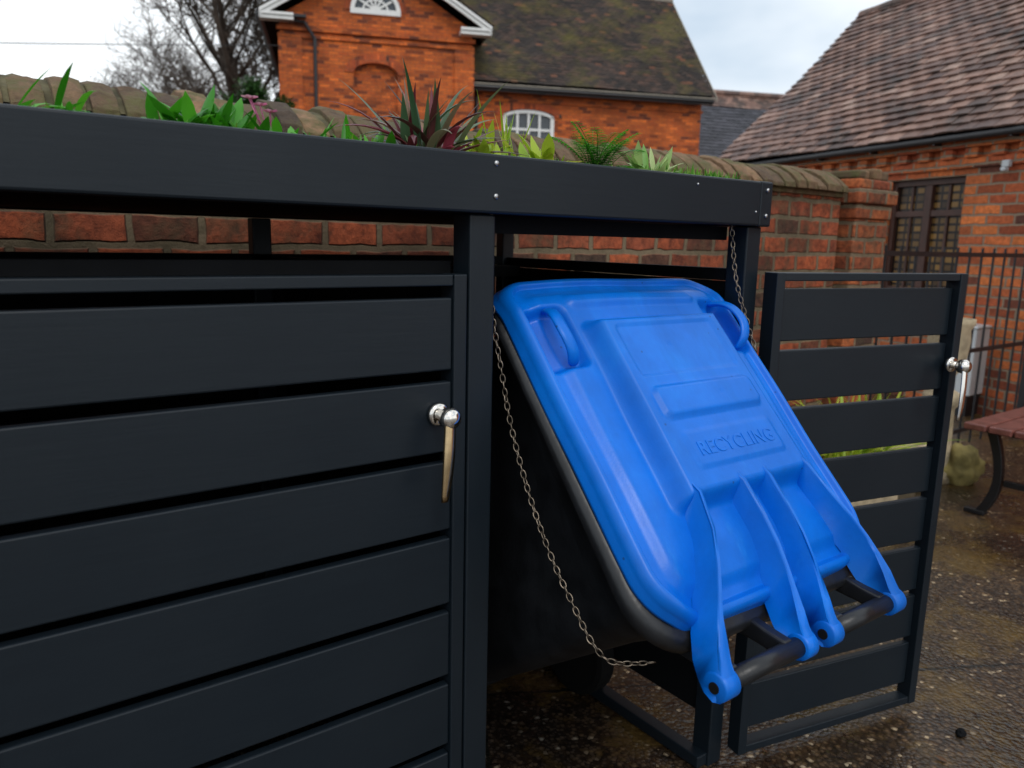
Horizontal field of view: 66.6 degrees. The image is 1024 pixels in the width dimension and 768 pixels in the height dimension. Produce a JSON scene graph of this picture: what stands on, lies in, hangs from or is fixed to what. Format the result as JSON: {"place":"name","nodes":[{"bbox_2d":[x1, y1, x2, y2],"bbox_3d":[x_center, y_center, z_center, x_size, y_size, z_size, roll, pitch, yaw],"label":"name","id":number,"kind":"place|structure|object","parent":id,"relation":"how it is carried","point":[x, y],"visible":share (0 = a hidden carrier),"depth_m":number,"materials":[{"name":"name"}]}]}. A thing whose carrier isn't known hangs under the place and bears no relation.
{"place":"outdoors","nodes":[
{"label":"outdoors","id":0,"kind":"place"},
{"bbox_2d":[256,0,270,8],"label":"wing roof","id":1,"kind":"structure","parent":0,"point":[262,3],"depth_m":17.63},
{"bbox_2d":[0,191,840,406],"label":"brick garden wall","id":2,"kind":"structure","parent":0,"point":[799,233],"depth_m":2.34,"materials":[{"name":"red brick"}]},
{"bbox_2d":[0,74,842,191],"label":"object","id":3,"kind":"object","parent":2,"relation":"on","point":[44,87],"visible":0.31,"depth_m":1.82,"materials":[{"name":"plant"}]},
{"bbox_2d":[772,186,843,197],"bbox_3d":[-2.321,-0.476,0.957,9.500,0.019,0.260,-6,13,-36],"label":"tile creasing","id":4,"kind":"object","parent":2,"relation":"on","point":[805,191],"visible":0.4,"depth_m":3.49,"materials":[{"name":"tile"}]},
{"bbox_2d":[0,73,848,192],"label":"coping bricks","id":5,"kind":"object","parent":4,"relation":"on","point":[102,99],"visible":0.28,"depth_m":2.16,"materials":[{"name":"brown brick"}]},
{"bbox_2d":[0,0,888,100],"label":"sky","id":6,"kind":"structure","parent":0,"point":[762,46],"materials":[{"name":"white"}]},
{"bbox_2d":[457,0,493,27],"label":"wing roof","id":7,"kind":"structure","parent":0,"point":[480,16],"depth_m":18.64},
{"bbox_2d":[255,9,714,128],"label":"gutters and downpipes","id":8,"kind":"object","parent":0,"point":[298,18],"visible":0.69,"depth_m":19.82,"materials":[{"name":"black plastic"}]},
{"bbox_2d":[474,82,715,99],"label":"gutter fixings","id":9,"kind":"object","parent":8,"relation":"on","point":[593,90],"visible":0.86,"depth_m":20.05,"materials":[{"name":"black metal"}]},
{"bbox_2d":[192,393,1023,767],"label":"ground","id":10,"kind":"structure","parent":0,"point":[970,675],"depth_m":2.12,"materials":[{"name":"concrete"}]},
{"bbox_2d":[71,25,223,94],"bbox_3d":[-14.263,-9.527,31.154,6.039,9.339,7.937,-1,11,-12],"label":"bare tree","id":11,"kind":"object","parent":10,"relation":"on","point":[128,83],"visible":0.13,"depth_m":29.79,"materials":[{"name":"grey plant"}]},
{"bbox_2d":[105,1,268,98],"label":"bare tree","id":12,"kind":"object","parent":10,"relation":"on","point":[192,64],"visible":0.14,"depth_m":30.63,"materials":[{"name":"grey plant"}]},
{"bbox_2d":[130,0,279,102],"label":"bare tree","id":13,"kind":"object","parent":10,"relation":"on","point":[230,69],"visible":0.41,"depth_m":24.01,"materials":[{"name":"grey plant"}]},
{"bbox_2d":[215,74,299,108],"bbox_3d":[-5.396,-4.224,16.685,1.985,4.498,1.594,-6,13,-36],"label":"evergreen shrub","id":14,"kind":"object","parent":10,"relation":"on","point":[253,86],"visible":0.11,"depth_m":15.98,"materials":[{"name":"green plant"}]},
{"bbox_2d":[279,0,471,126],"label":"wing walls","id":15,"kind":"structure","parent":10,"relation":"on","point":[427,68],"depth_m":18.69,"materials":[{"name":"orange brick"}]},
{"bbox_2d":[264,0,482,66],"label":"wing roof deck","id":16,"kind":"structure","parent":15,"relation":"on","point":[272,30],"depth_m":19.15,"materials":[{"name":"black wood"}]},
{"bbox_2d":[259,0,491,37],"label":"bargeboards","id":17,"kind":"object","parent":16,"relation":"attached to","point":[483,31],"visible":1,"depth_m":18.48,"materials":[{"name":"white wood"}]},
{"bbox_2d":[344,0,406,75],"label":"brick arches","id":18,"kind":"structure","parent":15,"relation":"attached to","point":[355,62],"depth_m":18.59,"materials":[{"name":"orange brick"}]},
{"bbox_2d":[350,0,400,16],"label":"lunette frame","id":19,"kind":"object","parent":15,"relation":"on","point":[374,10],"visible":1,"depth_m":18.45,"materials":[{"name":"white wood"}]},
{"bbox_2d":[355,0,395,10],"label":"lunette glass","id":20,"kind":"object","parent":19,"relation":"in","point":[360,4],"visible":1,"depth_m":18.50,"materials":[{"name":"grey glass"}]},
{"bbox_2d":[276,24,474,130],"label":"string courses","id":21,"kind":"object","parent":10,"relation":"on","point":[290,69],"visible":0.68,"depth_m":18.44,"materials":[{"name":"orange brick"}]},
{"bbox_2d":[0,103,971,767],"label":"bin store","id":22,"kind":"structure","parent":10,"relation":"on","point":[244,499],"depth_m":1.17,"materials":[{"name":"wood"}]},
{"bbox_2d":[18,63,93,112],"bbox_3d":[-0.576,-0.332,0.981,0.196,0.116,0.223,2,10,5],"label":"grass tuft","id":23,"kind":"object","parent":22,"relation":"on","point":[79,104],"visible":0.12,"depth_m":0.94,"materials":[{"name":"green plant"}]},
{"bbox_2d":[139,81,234,125],"bbox_3d":[-0.433,-0.361,1.044,0.117,0.079,0.165,-4,11,-25],"label":"primrose","id":24,"kind":"object","parent":22,"relation":"on","point":[181,109],"visible":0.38,"depth_m":1.02,"materials":[{"name":"green plant"}]},
{"bbox_2d":[197,97,256,128],"bbox_3d":[-0.396,-0.363,1.078,0.109,0.073,0.126,8,12,32],"label":"primrose","id":25,"kind":"object","parent":22,"relation":"on","point":[239,119],"visible":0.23,"depth_m":1.07,"materials":[{"name":"green plant"}]},
{"bbox_2d":[0,273,466,767],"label":"closed door","id":26,"kind":"structure","parent":22,"relation":"in","point":[57,357],"depth_m":1.07,"materials":[{"name":"black wood"}]},
{"bbox_2d":[241,95,298,133],"bbox_3d":[-0.335,-0.362,1.092,0.122,0.073,0.111,1,10,0],"label":"primrose","id":27,"kind":"object","parent":22,"relation":"on","point":[275,124],"visible":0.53,"depth_m":1.07,"materials":[{"name":"green plant"}]},
{"bbox_2d":[291,118,367,140],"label":"grass tuft","id":28,"kind":"object","parent":22,"relation":"on","point":[343,135],"visible":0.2,"depth_m":1.16,"materials":[{"name":"green plant"}]},
{"bbox_2d":[344,115,395,143],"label":"leafy plant","id":29,"kind":"object","parent":22,"relation":"on","point":[391,139],"visible":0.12,"depth_m":1.25,"materials":[{"name":"green plant"}]},
{"bbox_2d":[29,101,741,178],"bbox_3d":[-0.600,-0.403,1.351,2.139,0.043,0.882,-6,13,-36],"label":"sedum carpet","id":30,"kind":"object","parent":22,"relation":"on","point":[712,174],"visible":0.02,"depth_m":1.55,"materials":[{"name":"green plant"}]},
{"bbox_2d":[330,58,525,155],"bbox_3d":[-0.132,-0.414,1.288,0.301,0.226,0.272,4,11,15],"label":"strap leaf plant","id":31,"kind":"object","parent":22,"relation":"on","point":[434,132],"visible":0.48,"depth_m":1.25,"materials":[{"name":"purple plant"}]},
{"bbox_2d":[452,136,510,154],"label":"golden foliage plant","id":32,"kind":"object","parent":22,"relation":"on","point":[483,147],"visible":0.14,"depth_m":1.27,"materials":[{"name":"green plant"}]},
{"bbox_2d":[455,120,519,156],"bbox_3d":[-0.062,-0.420,1.397,0.175,0.090,0.146,-1,11,-13],"label":"golden foliage plant","id":33,"kind":"object","parent":22,"relation":"on","point":[491,135],"visible":0.04,"depth_m":1.35,"materials":[{"name":"green plant"}]},
{"bbox_2d":[477,93,534,154],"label":"golden grass","id":34,"kind":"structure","parent":22,"relation":"on","point":[506,136],"depth_m":1.44,"materials":[{"name":"green plant"}]},
{"bbox_2d":[500,133,582,161],"bbox_3d":[0.028,-0.402,1.368,0.133,0.071,0.177,-6,13,-36],"label":"golden foliage plant","id":35,"kind":"object","parent":22,"relation":"on","point":[548,149],"visible":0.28,"depth_m":1.34,"materials":[{"name":"green plant"}]},
{"bbox_2d":[551,121,644,168],"bbox_3d":[0.154,-0.435,1.456,0.182,0.109,0.207,2,10,6],"label":"fern","id":36,"kind":"object","parent":22,"relation":"on","point":[605,152],"visible":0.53,"depth_m":1.44,"materials":[{"name":"green plant"}]},
{"bbox_2d":[626,140,682,171],"bbox_3d":[0.258,-0.430,1.514,0.156,0.078,0.121,-6,13,-36],"label":"variegated plant","id":37,"kind":"object","parent":22,"relation":"on","point":[638,160],"visible":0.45,"depth_m":1.50,"materials":[{"name":"green plant"}]},
{"bbox_2d":[727,272,971,755],"bbox_3d":[0.819,0.308,1.851,0.590,1.132,0.093,-3,11,-24],"label":"open door","id":38,"kind":"structure","parent":22,"relation":"in","point":[788,314],"depth_m":1.88,"materials":[{"name":"black wood"}]},
{"bbox_2d":[473,90,700,155],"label":"range walls","id":39,"kind":"structure","parent":10,"relation":"on","point":[679,132],"depth_m":20.73,"materials":[{"name":"brick"}]},
{"bbox_2d":[503,110,553,137],"bbox_3d":[0.416,-6.370,20.341,1.370,1.490,0.110,-1,11,-13],"label":"range window frame","id":40,"kind":"object","parent":39,"relation":"in","point":[539,114],"visible":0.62,"depth_m":20.24,"materials":[{"name":"white wood"}]},
{"bbox_2d":[504,111,549,138],"bbox_3d":[0.408,-6.362,20.377,1.310,1.420,0.021,-1,11,-13],"label":"range window glass","id":41,"kind":"object","parent":40,"relation":"in","point":[545,122],"visible":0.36,"depth_m":20.31,"materials":[{"name":"grey glass"}]},
{"bbox_2d":[496,102,561,117],"bbox_3d":[0.447,-7.111,20.143,1.770,0.380,0.036,-1,11,-13],"label":"range window arch","id":42,"kind":"structure","parent":39,"relation":"in","point":[554,112],"depth_m":20.12,"materials":[{"name":"orange brick"}]},
{"bbox_2d":[474,97,702,113],"bbox_3d":[2.043,-7.316,20.458,6.430,0.060,0.039,-1,11,-13],"label":"range string course","id":43,"kind":"object","parent":39,"relation":"attached to","point":[588,105],"visible":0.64,"depth_m":20.45,"materials":[{"name":"orange brick"}]},
{"bbox_2d":[465,0,712,97],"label":"range roof deck","id":44,"kind":"structure","parent":39,"relation":"on","point":[536,84],"depth_m":20.23,"materials":[{"name":"tile"}]},
{"bbox_2d":[461,0,714,95],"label":"range roof","id":45,"kind":"structure","parent":44,"relation":"on","point":[667,54],"depth_m":21.24,"materials":[{"name":"ceramic"}]},
{"bbox_2d":[672,2,716,101],"bbox_3d":[5.140,-9.549,22.137,0.029,3.460,3.380,-1,11,-13],"label":"verge board","id":46,"kind":"object","parent":44,"relation":"attached to","point":[715,96],"visible":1,"depth_m":22.01,"materials":[{"name":"grey wood"}]},
{"bbox_2d":[487,278,906,703],"bbox_3d":[0.150,0.349,1.685,0.596,1.151,1.157,-6,13,-36],"label":"wheelie bin","id":47,"kind":"object","parent":10,"relation":"on","point":[693,504],"visible":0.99,"depth_m":1.32,"materials":[{"name":"blue plastic"}]},
{"bbox_2d":[718,0,1023,415],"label":"tiled brick outbuilding","id":48,"kind":"structure","parent":10,"relation":"on","point":[920,103],"depth_m":6.51,"materials":[{"name":"orange brick"}]},
{"bbox_2d":[883,176,965,287],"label":"window frames","id":49,"kind":"structure","parent":48,"relation":"in","point":[928,212],"depth_m":6.42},
{"bbox_2d":[851,495,897,505],"bbox_3d":[1.467,0.497,3.456,0.450,0.280,0.280,-6,13,-36],"label":"stone trough","id":50,"kind":"object","parent":10,"relation":"on","point":[872,501],"visible":0.01,"depth_m":3.35,"materials":[{"name":"stone"}]},
{"bbox_2d":[761,564,1000,761],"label":"fallen leaves","id":51,"kind":"object","parent":10,"relation":"on","point":[938,756],"visible":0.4,"depth_m":1.91,"materials":[{"name":"brown plant"}]},
{"bbox_2d":[874,442,926,499],"bbox_3d":[1.800,0.421,3.746,0.360,0.340,0.360,-6,13,-36],"label":"stone pot","id":52,"kind":"object","parent":10,"relation":"on","point":[904,496],"visible":0.02,"depth_m":3.63,"materials":[{"name":"stone"}]},
{"bbox_2d":[796,392,948,458],"bbox_3d":[1.523,0.176,3.339,0.910,0.483,0.798,-6,13,-36],"label":"strappy pot plant","id":53,"kind":"object","parent":52,"relation":"in","point":[854,452],"visible":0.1,"depth_m":3.39,"materials":[{"name":"green plant"}]},
{"bbox_2d":[868,245,1023,442],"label":"metal railing","id":54,"kind":"object","parent":10,"relation":"on","point":[969,255],"visible":0.4,"depth_m":4.87,"materials":[{"name":"black metal"}]},
{"bbox_2d":[922,317,976,483],"bbox_3d":[2.287,0.086,4.151,0.229,0.874,0.229,-6,13,-36],"label":"post","id":55,"kind":"object","parent":10,"relation":"on","point":[968,325],"visible":0.26,"depth_m":4.06,"materials":[{"name":"stone"}]},
{"bbox_2d":[955,728,966,736],"bbox_3d":[1.149,0.894,1.995,0.032,0.020,0.025,-6,13,-36],"label":"pebble","id":56,"kind":"object","parent":10,"relation":"on","point":[960,732],"visible":1,"depth_m":1.99,"materials":[{"name":"black stone"}]},
{"bbox_2d":[944,443,985,485],"bbox_3d":[2.400,0.450,4.187,0.238,0.275,0.212,-6,13,-36],"label":"mossy stone","id":57,"kind":"object","parent":10,"relation":"on","point":[965,465],"visible":0.69,"depth_m":4.11,"materials":[{"name":"green stone"}]},
{"bbox_2d":[954,324,991,416],"bbox_3d":[3.442,-0.114,5.919,0.320,0.680,0.240,-6,13,-36],"label":"utility cabinet","id":58,"kind":"object","parent":10,"relation":"on","point":[972,373],"visible":0.32,"depth_m":5.81,"materials":[{"name":"grey metal"}]},
{"bbox_2d":[963,407,1023,515],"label":"garden bench","id":59,"kind":"object","parent":10,"relation":"on","point":[996,427],"visible":1,"depth_m":3.58,"materials":[{"name":"black paint"}]},
{"bbox_3d":[-20.818,-4.128,12.341,1.000,5.200,0.240,-6,13,-36],"label":"utility pole","id":60,"kind":"object","parent":10,"relation":"on","visible":0},
{"bbox_2d":[0,42,281,45],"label":"overhead cable","id":61,"kind":"object","parent":60,"relation":"attached to","point":[139,44],"visible":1,"depth_m":16.98,"materials":[{"name":"black paint"}]},
{"bbox_2d":[821,169,897,458],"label":"brick gate pier","id":62,"kind":"structure","parent":0,"point":[869,199],"depth_m":3.75,"materials":[{"name":"brick"}]},
{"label":"walls","id":63,"kind":"object","parent":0,"visible":0},
{"bbox_3d":[7.896,-8.902,27.786,8.200,2.570,5.200,-1,11,-13],"label":"roof deck","id":64,"kind":"object","parent":63,"relation":"on","visible":0},
{"bbox_2d":[698,105,771,156],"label":"slate roof","id":65,"kind":"structure","parent":64,"relation":"on","point":[722,129],"depth_m":26.30,"materials":[{"name":"stone"}]},
{"bbox_2d":[705,95,778,109],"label":"clay ridge courses","id":66,"kind":"object","parent":64,"relation":"on","point":[742,102],"visible":0.26,"depth_m":27.34,"materials":[{"name":"tile"}]},
{"bbox_2d":[714,89,783,98],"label":"ridge","id":67,"kind":"structure","parent":64,"relation":"on","point":[749,94],"depth_m":27.55,"materials":[{"name":"ceramic"}]}
]}

